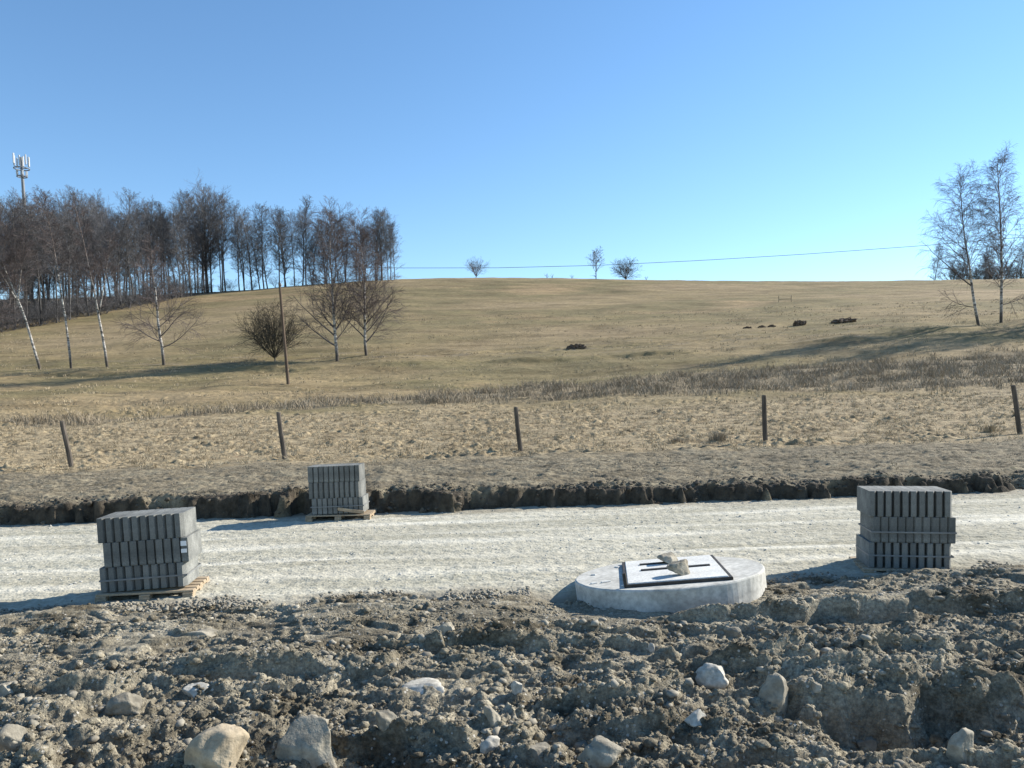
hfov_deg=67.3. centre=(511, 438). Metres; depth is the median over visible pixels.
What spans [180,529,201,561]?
kerbstone
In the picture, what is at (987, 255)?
bare tree
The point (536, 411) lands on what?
meadow grass
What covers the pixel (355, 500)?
kerbstone
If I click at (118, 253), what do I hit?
bare tree
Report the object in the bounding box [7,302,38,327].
understory bush
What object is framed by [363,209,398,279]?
bare tree
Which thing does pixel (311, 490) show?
kerbstone
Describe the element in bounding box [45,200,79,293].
bare tree
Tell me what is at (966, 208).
birch tree
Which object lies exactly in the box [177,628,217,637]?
stone
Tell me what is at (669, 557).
stone
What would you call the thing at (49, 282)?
bare tree
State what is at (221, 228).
bare tree
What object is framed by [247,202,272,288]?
bare tree
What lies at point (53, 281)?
bare tree
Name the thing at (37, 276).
bare tree
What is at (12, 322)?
understory bush
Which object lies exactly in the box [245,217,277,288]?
bare tree
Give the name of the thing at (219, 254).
bare tree
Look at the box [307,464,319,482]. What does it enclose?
kerbstone
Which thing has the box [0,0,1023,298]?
sky
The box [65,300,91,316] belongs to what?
understory bush
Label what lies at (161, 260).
bare tree
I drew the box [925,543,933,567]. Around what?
kerbstone
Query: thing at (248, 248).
bare tree
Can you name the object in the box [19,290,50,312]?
understory bush
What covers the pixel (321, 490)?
kerbstone
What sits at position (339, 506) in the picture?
packing strap
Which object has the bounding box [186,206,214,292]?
bare tree
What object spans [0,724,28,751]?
stone
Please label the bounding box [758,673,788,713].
stone
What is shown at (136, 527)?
kerbstone
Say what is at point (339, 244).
bare tree
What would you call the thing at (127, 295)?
understory bush
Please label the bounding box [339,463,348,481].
kerbstone
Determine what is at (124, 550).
kerbstone
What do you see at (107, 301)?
understory bush
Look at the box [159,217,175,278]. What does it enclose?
bare tree
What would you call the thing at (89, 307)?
understory bush
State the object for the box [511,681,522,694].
stone
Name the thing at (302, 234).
bare tree
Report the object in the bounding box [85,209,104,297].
bare tree
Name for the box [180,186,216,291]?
bare tree
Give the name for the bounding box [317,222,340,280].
bare tree
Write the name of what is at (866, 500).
kerbstone
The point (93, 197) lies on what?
bare tree
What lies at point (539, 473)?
strip grass
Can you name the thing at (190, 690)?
stone
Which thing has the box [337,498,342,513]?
kerbstone
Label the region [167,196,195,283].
bare tree
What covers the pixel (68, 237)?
bare tree
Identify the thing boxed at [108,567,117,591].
kerbstone
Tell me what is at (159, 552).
kerbstone
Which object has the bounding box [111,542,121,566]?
kerbstone
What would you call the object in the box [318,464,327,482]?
kerbstone
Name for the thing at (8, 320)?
understory bush
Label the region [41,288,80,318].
understory bush
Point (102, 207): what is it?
bare tree
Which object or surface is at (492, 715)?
stone
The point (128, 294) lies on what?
understory bush
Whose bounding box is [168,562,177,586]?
kerbstone
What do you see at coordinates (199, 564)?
packing strap
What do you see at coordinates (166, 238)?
bare tree
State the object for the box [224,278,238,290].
understory bush
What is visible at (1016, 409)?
fence post
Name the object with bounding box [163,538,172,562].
kerbstone
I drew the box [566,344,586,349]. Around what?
dark heap
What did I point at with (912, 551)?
kerbstone
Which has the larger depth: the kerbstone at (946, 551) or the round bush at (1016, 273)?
the round bush at (1016, 273)
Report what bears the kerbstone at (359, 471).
on the kerbstone at (360, 486)
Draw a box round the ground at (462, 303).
[0,277,1023,767]
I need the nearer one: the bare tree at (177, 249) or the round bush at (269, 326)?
the round bush at (269, 326)
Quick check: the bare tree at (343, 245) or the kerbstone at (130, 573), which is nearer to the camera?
the kerbstone at (130, 573)
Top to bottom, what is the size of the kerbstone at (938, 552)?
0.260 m
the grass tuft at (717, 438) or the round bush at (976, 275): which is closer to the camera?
the grass tuft at (717, 438)
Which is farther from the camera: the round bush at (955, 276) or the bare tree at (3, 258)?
the round bush at (955, 276)
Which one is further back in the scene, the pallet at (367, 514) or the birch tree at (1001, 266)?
the birch tree at (1001, 266)
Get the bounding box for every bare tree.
[0,199,42,328]
[0,200,12,293]
[0,203,35,314]
[0,210,40,327]
[0,223,15,303]
[1,188,35,301]
[1,191,35,275]
[3,197,53,309]
[3,206,43,299]
[5,213,49,320]
[10,211,41,321]
[14,201,54,323]
[18,193,73,321]
[19,234,46,304]
[28,202,62,307]
[37,208,80,314]
[40,190,81,280]
[40,211,71,322]
[42,258,70,300]
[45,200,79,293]
[45,245,67,298]
[50,215,94,319]
[54,205,93,314]
[59,185,86,295]
[60,216,95,315]
[62,186,97,298]
[63,205,104,312]
[66,194,114,308]
[73,197,111,297]
[75,210,115,306]
[76,198,114,272]
[80,197,111,295]
[81,207,116,304]
[84,188,116,290]
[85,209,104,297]
[95,205,119,292]
[97,207,143,301]
[102,214,134,304]
[104,214,144,303]
[109,187,142,292]
[114,211,142,305]
[115,210,152,303]
[122,201,146,291]
[122,212,146,290]
[127,209,152,283]
[130,197,168,285]
[132,214,151,294]
[134,194,166,297]
[140,212,166,296]
[140,214,155,282]
[142,210,178,298]
[145,202,186,286]
[147,219,172,279]
[149,206,172,293]
[155,204,192,297]
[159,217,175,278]
[163,208,202,294]
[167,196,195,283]
[168,204,195,292]
[171,189,206,282]
[174,170,233,292]
[178,191,214,280]
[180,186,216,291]
[180,214,200,291]
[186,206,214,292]
[187,199,224,292]
[190,198,225,292]
[194,197,222,292]
[200,194,235,291]
[207,210,230,291]
[209,189,235,291]
[219,200,250,290]
[219,216,248,290]
[228,212,253,289]
[230,207,266,289]
[244,223,268,288]
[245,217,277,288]
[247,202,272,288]
[259,205,294,286]
[262,208,292,282]
[266,209,298,286]
[276,210,305,285]
[286,203,320,284]
[289,212,318,284]
[291,195,321,284]
[305,229,328,273]
[308,217,332,282]
[316,208,341,282]
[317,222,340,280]
[329,217,348,280]
[331,217,350,278]
[339,212,357,273]
[354,224,374,265]
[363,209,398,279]
[364,206,391,279]
[364,208,395,277]
[378,218,395,279]
[381,221,398,276]
[384,227,405,279]
[927,241,948,279]
[956,247,973,279]
[975,244,999,277]
[995,246,1011,267]
[1007,236,1023,278]
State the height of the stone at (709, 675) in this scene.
0.188 m
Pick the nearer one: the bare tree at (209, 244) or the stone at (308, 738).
the stone at (308, 738)
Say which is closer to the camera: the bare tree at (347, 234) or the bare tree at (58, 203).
the bare tree at (58, 203)
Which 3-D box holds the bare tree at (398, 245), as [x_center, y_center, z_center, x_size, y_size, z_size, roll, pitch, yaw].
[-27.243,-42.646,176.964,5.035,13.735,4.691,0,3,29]
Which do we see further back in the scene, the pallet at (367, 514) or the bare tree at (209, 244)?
the bare tree at (209, 244)
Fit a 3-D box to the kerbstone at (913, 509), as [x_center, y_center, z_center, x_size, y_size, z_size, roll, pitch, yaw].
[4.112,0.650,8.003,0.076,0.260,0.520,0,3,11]
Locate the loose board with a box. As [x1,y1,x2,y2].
[338,507,363,513]
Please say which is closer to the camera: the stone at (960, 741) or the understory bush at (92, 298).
the stone at (960, 741)
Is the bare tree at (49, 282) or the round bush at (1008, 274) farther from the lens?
the round bush at (1008, 274)
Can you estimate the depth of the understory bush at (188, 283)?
156.68 m
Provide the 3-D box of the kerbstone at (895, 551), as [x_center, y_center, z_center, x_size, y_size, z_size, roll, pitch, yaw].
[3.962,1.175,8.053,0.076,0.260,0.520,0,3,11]
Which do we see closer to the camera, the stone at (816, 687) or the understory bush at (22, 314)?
the stone at (816, 687)
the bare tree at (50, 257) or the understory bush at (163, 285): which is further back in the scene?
the understory bush at (163, 285)
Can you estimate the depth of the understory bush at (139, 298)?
138.71 m
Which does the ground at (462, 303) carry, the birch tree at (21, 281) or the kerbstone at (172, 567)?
the birch tree at (21, 281)
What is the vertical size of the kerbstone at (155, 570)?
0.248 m
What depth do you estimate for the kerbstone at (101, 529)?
7.67 m
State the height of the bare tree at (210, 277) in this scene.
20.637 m
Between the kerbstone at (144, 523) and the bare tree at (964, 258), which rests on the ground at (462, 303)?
the bare tree at (964, 258)
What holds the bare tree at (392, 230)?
on the ground at (462, 303)
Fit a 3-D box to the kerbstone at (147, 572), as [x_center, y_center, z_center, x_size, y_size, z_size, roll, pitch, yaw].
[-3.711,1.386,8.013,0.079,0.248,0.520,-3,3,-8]
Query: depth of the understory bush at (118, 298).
134.75 m
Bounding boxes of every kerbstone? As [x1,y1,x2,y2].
[96,512,119,543]
[99,566,109,592]
[103,543,112,567]
[105,511,129,542]
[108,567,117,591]
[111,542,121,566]
[114,510,137,541]
[117,566,126,591]
[120,541,129,565]
[122,510,145,541]
[125,566,135,590]
[128,541,138,565]
[131,509,154,540]
[134,565,143,589]
[137,540,146,564]
[140,509,161,539]
[143,564,152,588]
[146,539,155,564]
[148,508,170,539]
[151,564,160,588]
[154,539,163,563]
[157,508,177,538]
[160,563,169,587]
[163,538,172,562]
[166,507,186,537]
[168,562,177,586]
[171,537,180,561]
[174,507,196,537]
[177,555,198,586]
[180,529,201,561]
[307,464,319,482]
[308,483,313,498]
[312,499,317,514]
[313,464,323,482]
[314,482,319,498]
[317,498,322,514]
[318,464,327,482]
[319,482,324,498]
[322,498,327,513]
[323,464,332,481]
[324,482,329,497]
[327,498,332,513]
[328,464,336,481]
[329,482,334,497]
[332,498,337,513]
[333,463,343,481]
[334,482,339,497]
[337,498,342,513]
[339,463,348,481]
[340,481,344,497]
[343,497,347,513]
[344,463,352,480]
[345,481,350,496]
[348,497,352,512]
[349,463,357,480]
[350,481,355,496]
[353,497,357,509]
[354,463,364,480]
[355,478,365,496]
[358,493,368,511]
[856,534,875,567]
[857,486,875,516]
[860,512,879,541]
[866,486,884,516]
[874,486,892,516]
[876,542,883,567]
[880,516,887,541]
[882,486,900,516]
[884,542,891,567]
[888,516,896,542]
[890,486,909,516]
[892,542,899,567]
[897,486,917,516]
[897,516,904,542]
[900,543,908,568]
[905,486,925,516]
[905,516,912,542]
[909,543,916,568]
[913,486,934,516]
[913,516,921,542]
[917,543,925,567]
[921,486,942,516]
[921,517,929,542]
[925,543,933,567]
[929,486,951,517]
[930,517,938,542]
[934,543,941,568]
[939,517,946,543]
[942,543,950,568]
[947,517,955,543]
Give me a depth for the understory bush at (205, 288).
157.43 m
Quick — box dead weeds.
[3,343,1023,426]
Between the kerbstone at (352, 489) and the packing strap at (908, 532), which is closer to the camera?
the packing strap at (908, 532)
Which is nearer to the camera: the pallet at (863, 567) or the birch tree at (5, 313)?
the pallet at (863, 567)
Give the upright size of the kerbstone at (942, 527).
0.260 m
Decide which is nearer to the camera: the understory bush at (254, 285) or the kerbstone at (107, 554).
the kerbstone at (107, 554)
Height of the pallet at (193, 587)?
0.135 m
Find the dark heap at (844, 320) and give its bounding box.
[831,317,856,322]
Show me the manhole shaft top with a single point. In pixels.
(652, 585)
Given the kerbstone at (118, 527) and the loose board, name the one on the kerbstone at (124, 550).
the kerbstone at (118, 527)
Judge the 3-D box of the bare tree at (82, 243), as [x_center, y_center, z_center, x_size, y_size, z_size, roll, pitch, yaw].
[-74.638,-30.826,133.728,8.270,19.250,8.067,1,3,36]
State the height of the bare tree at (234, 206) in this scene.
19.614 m
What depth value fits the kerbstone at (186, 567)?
7.86 m
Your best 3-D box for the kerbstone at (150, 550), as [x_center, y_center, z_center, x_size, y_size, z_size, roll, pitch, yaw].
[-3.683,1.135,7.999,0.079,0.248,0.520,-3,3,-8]
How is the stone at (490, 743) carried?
on the ground at (462, 303)
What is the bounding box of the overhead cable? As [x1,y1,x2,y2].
[339,237,1020,267]
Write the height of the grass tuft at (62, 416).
0.322 m
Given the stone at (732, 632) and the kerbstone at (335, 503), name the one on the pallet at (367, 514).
the kerbstone at (335, 503)
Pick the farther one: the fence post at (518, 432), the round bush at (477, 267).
the round bush at (477, 267)
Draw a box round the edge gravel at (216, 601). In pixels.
[0,560,1011,618]
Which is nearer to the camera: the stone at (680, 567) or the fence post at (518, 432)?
the stone at (680, 567)
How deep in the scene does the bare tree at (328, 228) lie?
168.80 m
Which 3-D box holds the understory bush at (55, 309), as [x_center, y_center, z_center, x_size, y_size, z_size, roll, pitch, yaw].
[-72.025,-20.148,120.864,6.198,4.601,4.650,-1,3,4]
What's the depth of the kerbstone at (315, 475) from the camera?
12.19 m
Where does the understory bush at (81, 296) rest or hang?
on the ground at (462, 303)
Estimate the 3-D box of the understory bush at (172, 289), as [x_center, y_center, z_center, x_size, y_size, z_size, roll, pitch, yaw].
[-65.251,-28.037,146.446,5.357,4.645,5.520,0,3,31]
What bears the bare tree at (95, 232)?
on the ground at (462, 303)
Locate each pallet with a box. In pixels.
[95,576,209,603]
[305,509,376,521]
[849,556,909,572]
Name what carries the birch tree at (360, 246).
on the ground at (462, 303)
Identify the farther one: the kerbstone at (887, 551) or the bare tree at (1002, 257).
the bare tree at (1002, 257)
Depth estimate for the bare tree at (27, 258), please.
118.85 m
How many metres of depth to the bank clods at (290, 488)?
13.00 m
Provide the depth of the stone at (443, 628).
5.82 m
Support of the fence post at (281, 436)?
on the ground at (462, 303)
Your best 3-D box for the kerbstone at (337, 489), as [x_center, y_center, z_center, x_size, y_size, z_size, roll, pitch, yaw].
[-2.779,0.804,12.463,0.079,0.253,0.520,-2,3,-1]
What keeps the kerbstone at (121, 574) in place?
on the pallet at (193, 587)
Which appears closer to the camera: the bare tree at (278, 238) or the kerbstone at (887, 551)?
the kerbstone at (887, 551)
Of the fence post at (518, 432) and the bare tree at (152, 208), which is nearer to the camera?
the fence post at (518, 432)
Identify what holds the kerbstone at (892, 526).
on the kerbstone at (887, 551)
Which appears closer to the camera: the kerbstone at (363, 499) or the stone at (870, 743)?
the stone at (870, 743)
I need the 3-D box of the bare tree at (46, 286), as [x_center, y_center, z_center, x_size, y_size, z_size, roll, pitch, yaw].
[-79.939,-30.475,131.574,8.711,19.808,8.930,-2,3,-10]
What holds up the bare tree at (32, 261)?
on the ground at (462, 303)
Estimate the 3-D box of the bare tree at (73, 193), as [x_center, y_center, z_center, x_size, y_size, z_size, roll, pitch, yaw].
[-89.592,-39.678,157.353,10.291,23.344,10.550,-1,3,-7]
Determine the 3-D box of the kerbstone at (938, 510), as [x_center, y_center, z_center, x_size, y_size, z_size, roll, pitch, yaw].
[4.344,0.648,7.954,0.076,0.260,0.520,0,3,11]
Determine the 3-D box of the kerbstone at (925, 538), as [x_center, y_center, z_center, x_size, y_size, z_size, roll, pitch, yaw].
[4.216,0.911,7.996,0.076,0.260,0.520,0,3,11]
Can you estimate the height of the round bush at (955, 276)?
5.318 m
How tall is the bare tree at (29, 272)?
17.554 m
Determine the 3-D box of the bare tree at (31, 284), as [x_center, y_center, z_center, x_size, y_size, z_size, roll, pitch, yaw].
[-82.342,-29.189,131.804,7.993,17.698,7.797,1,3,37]
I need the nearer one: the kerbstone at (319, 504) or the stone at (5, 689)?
the stone at (5, 689)
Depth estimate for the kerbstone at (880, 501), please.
7.81 m
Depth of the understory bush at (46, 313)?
116.82 m
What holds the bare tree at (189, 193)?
on the ground at (462, 303)
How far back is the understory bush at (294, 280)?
164.35 m
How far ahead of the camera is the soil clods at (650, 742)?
5.03 m
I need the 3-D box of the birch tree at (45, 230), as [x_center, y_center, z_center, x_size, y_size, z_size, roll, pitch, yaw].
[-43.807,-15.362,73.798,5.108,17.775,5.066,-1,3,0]
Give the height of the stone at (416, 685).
0.078 m
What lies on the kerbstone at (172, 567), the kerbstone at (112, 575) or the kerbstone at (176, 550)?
the kerbstone at (176, 550)
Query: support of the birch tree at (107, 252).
on the ground at (462, 303)
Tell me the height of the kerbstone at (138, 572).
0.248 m
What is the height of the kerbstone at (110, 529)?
0.248 m
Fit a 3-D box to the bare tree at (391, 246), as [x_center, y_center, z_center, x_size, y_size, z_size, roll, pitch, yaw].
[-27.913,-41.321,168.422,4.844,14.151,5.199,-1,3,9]
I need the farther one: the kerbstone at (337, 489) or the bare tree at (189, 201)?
the bare tree at (189, 201)
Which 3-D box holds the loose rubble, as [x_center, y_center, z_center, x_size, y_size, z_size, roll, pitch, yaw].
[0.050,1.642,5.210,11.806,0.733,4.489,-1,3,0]
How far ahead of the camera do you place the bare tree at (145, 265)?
190.40 m
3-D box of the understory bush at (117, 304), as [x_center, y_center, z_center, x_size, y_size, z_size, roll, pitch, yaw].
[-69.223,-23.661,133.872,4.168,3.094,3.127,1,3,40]
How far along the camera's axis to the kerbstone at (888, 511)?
7.80 m
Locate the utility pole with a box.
[278,283,289,383]
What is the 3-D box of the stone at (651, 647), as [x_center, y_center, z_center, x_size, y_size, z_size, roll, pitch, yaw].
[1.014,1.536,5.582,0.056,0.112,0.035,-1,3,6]
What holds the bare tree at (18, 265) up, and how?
on the ground at (462, 303)
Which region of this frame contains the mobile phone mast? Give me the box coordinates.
[12,153,29,298]
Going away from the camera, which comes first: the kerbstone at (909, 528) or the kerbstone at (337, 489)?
the kerbstone at (909, 528)
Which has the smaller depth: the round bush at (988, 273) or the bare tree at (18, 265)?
the bare tree at (18, 265)
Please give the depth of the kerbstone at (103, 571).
7.70 m
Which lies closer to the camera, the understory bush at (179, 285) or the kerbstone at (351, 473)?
the kerbstone at (351, 473)
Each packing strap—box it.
[99,563,200,581]
[310,501,369,507]
[855,545,953,557]
[858,523,956,533]
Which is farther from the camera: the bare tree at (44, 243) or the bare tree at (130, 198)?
the bare tree at (130, 198)
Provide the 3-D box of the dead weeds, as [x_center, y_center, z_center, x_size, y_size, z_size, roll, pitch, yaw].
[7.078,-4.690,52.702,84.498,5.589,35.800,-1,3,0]
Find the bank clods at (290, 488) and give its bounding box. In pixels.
[0,470,1023,524]
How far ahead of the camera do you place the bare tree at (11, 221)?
113.61 m
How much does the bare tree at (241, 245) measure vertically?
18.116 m
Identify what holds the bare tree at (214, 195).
on the ground at (462, 303)
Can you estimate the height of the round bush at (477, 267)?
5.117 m
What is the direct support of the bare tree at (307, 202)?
on the ground at (462, 303)
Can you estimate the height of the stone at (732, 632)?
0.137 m
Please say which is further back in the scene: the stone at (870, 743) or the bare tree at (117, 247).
the bare tree at (117, 247)
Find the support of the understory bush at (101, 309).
on the ground at (462, 303)
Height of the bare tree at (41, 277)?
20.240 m
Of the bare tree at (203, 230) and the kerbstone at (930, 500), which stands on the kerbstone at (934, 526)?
the kerbstone at (930, 500)
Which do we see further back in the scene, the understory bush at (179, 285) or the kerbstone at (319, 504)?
the understory bush at (179, 285)
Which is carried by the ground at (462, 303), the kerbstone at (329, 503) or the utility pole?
the utility pole
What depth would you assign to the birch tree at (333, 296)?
73.12 m
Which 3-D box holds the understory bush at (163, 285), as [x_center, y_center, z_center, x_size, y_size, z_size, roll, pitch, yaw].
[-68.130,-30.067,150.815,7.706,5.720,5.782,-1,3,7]
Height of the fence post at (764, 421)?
1.505 m
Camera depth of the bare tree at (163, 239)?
154.59 m
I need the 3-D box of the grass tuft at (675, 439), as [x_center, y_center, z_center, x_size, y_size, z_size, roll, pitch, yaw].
[4.770,0.040,22.404,0.781,0.220,0.680,-1,3,0]
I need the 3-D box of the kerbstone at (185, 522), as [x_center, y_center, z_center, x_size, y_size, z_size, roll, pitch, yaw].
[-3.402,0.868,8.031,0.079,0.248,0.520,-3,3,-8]
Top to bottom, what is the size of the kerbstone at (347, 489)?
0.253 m
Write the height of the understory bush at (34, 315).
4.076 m
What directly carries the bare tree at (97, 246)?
on the ground at (462, 303)
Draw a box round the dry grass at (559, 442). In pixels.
[0,389,1023,473]
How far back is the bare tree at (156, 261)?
157.11 m
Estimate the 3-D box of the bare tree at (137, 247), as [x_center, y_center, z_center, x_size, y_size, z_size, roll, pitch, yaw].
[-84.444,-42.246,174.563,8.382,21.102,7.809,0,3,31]
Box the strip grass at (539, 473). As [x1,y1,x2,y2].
[0,440,1022,502]
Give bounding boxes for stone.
[0,681,13,696]
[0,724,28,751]
[104,692,142,715]
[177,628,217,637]
[182,682,209,697]
[184,723,249,767]
[275,714,336,767]
[375,709,396,731]
[402,678,444,693]
[436,622,454,635]
[480,735,499,754]
[483,705,500,726]
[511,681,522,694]
[530,742,550,764]
[577,735,623,767]
[648,643,654,651]
[657,552,677,563]
[666,559,689,575]
[684,708,705,727]
[695,663,728,688]
[724,627,741,637]
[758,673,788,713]
[810,680,821,692]
[856,736,876,751]
[946,727,973,764]
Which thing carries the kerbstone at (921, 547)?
on the pallet at (863, 567)
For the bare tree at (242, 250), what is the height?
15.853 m
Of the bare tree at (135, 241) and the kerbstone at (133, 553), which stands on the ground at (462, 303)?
the bare tree at (135, 241)
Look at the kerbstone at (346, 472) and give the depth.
12.20 m
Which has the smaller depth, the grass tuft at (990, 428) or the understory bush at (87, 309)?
the grass tuft at (990, 428)
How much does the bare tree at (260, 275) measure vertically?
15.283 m
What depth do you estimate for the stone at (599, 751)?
3.80 m
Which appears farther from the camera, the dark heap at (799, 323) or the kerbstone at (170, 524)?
the dark heap at (799, 323)
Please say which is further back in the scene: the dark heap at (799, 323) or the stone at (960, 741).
the dark heap at (799, 323)
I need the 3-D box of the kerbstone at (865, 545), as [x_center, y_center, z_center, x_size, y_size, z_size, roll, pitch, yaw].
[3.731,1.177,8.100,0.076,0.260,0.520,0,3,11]
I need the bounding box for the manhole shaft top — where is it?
[575,555,766,612]
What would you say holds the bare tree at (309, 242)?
on the ground at (462, 303)
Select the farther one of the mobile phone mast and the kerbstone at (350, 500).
the mobile phone mast
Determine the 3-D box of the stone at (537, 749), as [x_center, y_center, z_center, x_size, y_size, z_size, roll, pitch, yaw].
[0.137,1.664,4.008,0.155,0.146,0.126,-1,3,11]
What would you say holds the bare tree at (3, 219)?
on the ground at (462, 303)
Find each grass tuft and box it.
[45,413,79,418]
[667,436,685,443]
[703,431,734,442]
[977,423,1003,431]
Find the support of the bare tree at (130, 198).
on the ground at (462, 303)
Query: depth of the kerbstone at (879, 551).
7.83 m
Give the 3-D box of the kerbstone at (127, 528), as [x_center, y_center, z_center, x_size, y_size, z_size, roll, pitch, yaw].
[-3.888,0.897,7.962,0.079,0.248,0.520,-3,3,-8]
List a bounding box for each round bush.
[228,295,312,360]
[464,257,488,276]
[610,256,644,278]
[937,265,961,279]
[946,263,978,279]
[964,266,991,278]
[967,262,998,278]
[993,267,1020,278]
[1004,263,1023,278]
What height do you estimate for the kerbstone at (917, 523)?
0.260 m
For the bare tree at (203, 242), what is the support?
on the ground at (462, 303)
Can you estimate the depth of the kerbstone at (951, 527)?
7.69 m
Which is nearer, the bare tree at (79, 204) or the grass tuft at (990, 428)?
the grass tuft at (990, 428)
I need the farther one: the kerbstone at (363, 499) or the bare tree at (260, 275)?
the bare tree at (260, 275)
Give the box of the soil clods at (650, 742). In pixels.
[0,567,1023,767]
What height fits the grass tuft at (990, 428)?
0.253 m
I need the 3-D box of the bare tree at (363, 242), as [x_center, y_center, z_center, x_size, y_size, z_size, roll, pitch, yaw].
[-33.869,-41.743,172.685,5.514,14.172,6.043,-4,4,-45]
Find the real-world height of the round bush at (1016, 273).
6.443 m
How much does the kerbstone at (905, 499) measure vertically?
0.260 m
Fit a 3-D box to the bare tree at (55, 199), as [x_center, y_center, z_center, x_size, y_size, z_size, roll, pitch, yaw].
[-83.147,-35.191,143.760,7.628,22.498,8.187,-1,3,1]
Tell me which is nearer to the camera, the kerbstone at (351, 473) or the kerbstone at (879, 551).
the kerbstone at (879, 551)
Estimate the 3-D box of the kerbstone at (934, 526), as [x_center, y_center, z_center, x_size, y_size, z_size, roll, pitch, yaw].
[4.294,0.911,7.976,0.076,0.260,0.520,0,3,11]
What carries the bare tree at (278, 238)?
on the ground at (462, 303)
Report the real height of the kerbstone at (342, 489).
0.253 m
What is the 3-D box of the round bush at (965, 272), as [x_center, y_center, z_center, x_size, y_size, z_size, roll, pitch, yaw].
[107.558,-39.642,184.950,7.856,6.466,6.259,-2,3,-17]
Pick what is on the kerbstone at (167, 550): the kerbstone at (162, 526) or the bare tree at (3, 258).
the kerbstone at (162, 526)
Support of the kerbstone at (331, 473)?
on the kerbstone at (332, 489)
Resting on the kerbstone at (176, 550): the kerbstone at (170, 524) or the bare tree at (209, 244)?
the kerbstone at (170, 524)
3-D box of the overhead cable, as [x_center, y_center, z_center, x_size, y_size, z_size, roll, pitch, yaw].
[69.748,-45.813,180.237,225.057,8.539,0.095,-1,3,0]
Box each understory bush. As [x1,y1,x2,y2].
[0,303,28,331]
[3,310,31,329]
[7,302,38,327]
[11,297,45,321]
[17,296,59,325]
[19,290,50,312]
[19,305,52,327]
[29,295,62,318]
[31,297,70,321]
[34,308,59,323]
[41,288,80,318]
[45,300,76,322]
[65,288,100,309]
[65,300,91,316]
[71,289,102,311]
[76,303,98,315]
[79,298,104,314]
[83,295,114,314]
[91,295,117,313]
[98,291,122,308]
[103,282,145,308]
[104,297,127,309]
[113,285,140,305]
[116,288,140,307]
[123,277,152,300]
[128,289,151,304]
[137,280,166,302]
[144,276,178,301]
[148,274,186,295]
[160,280,185,298]
[162,277,189,297]
[172,274,197,292]
[178,272,212,294]
[196,282,211,292]
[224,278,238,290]
[245,278,259,289]
[267,274,283,287]
[289,276,301,285]
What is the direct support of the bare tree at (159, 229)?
on the ground at (462, 303)
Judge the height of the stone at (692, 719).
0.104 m
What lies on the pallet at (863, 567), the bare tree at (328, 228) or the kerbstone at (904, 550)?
the kerbstone at (904, 550)
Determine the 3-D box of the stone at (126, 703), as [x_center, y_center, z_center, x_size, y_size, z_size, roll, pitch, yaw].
[-2.389,1.638,4.725,0.214,0.163,0.174,-2,3,-14]
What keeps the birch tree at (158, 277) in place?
on the ground at (462, 303)
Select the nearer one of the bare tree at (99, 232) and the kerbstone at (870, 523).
the kerbstone at (870, 523)
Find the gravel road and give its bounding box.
[0,489,1023,613]
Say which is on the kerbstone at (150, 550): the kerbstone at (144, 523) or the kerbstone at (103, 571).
the kerbstone at (144, 523)
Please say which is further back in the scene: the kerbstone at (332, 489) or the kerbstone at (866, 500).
the kerbstone at (332, 489)
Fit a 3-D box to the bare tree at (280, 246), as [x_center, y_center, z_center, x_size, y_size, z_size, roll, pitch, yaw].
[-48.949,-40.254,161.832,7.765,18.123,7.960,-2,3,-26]
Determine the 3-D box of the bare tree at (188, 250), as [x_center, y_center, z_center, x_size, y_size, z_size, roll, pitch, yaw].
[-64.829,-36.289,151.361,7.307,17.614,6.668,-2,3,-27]
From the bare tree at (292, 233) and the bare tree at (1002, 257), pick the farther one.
the bare tree at (1002, 257)
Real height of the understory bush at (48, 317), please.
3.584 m
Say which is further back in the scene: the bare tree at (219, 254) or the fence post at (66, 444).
the bare tree at (219, 254)
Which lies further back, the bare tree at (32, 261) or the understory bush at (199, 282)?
the understory bush at (199, 282)
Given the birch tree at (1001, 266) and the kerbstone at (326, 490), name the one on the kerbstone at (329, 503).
the kerbstone at (326, 490)
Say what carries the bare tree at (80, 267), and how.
on the ground at (462, 303)
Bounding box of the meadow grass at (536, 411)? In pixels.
[0,298,1023,429]
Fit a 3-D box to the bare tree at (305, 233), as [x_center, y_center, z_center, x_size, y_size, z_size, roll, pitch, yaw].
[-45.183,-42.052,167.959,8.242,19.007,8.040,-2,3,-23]
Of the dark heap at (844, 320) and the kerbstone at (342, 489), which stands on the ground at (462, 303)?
the dark heap at (844, 320)
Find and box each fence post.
[59,421,73,466]
[276,412,286,458]
[514,407,522,450]
[762,395,767,440]
[1011,385,1022,433]
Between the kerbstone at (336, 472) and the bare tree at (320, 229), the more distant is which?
the bare tree at (320, 229)
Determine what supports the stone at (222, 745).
on the ground at (462, 303)
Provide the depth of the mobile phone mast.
183.12 m
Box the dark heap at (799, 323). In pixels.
[792,320,806,325]
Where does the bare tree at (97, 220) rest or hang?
on the ground at (462, 303)
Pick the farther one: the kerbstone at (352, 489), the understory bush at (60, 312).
the understory bush at (60, 312)
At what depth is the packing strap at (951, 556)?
7.77 m
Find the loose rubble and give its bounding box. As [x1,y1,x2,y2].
[0,567,1023,767]
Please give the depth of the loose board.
12.16 m
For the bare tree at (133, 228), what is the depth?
137.03 m
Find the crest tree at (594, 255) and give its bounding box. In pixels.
[586,246,603,278]
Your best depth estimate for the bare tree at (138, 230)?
159.56 m
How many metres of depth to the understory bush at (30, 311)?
123.65 m
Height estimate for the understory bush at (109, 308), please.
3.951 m
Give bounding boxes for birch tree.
[0,205,33,336]
[0,217,40,368]
[23,184,87,367]
[62,197,125,366]
[112,233,206,364]
[278,196,373,361]
[326,206,409,355]
[916,160,1007,325]
[964,140,1023,322]

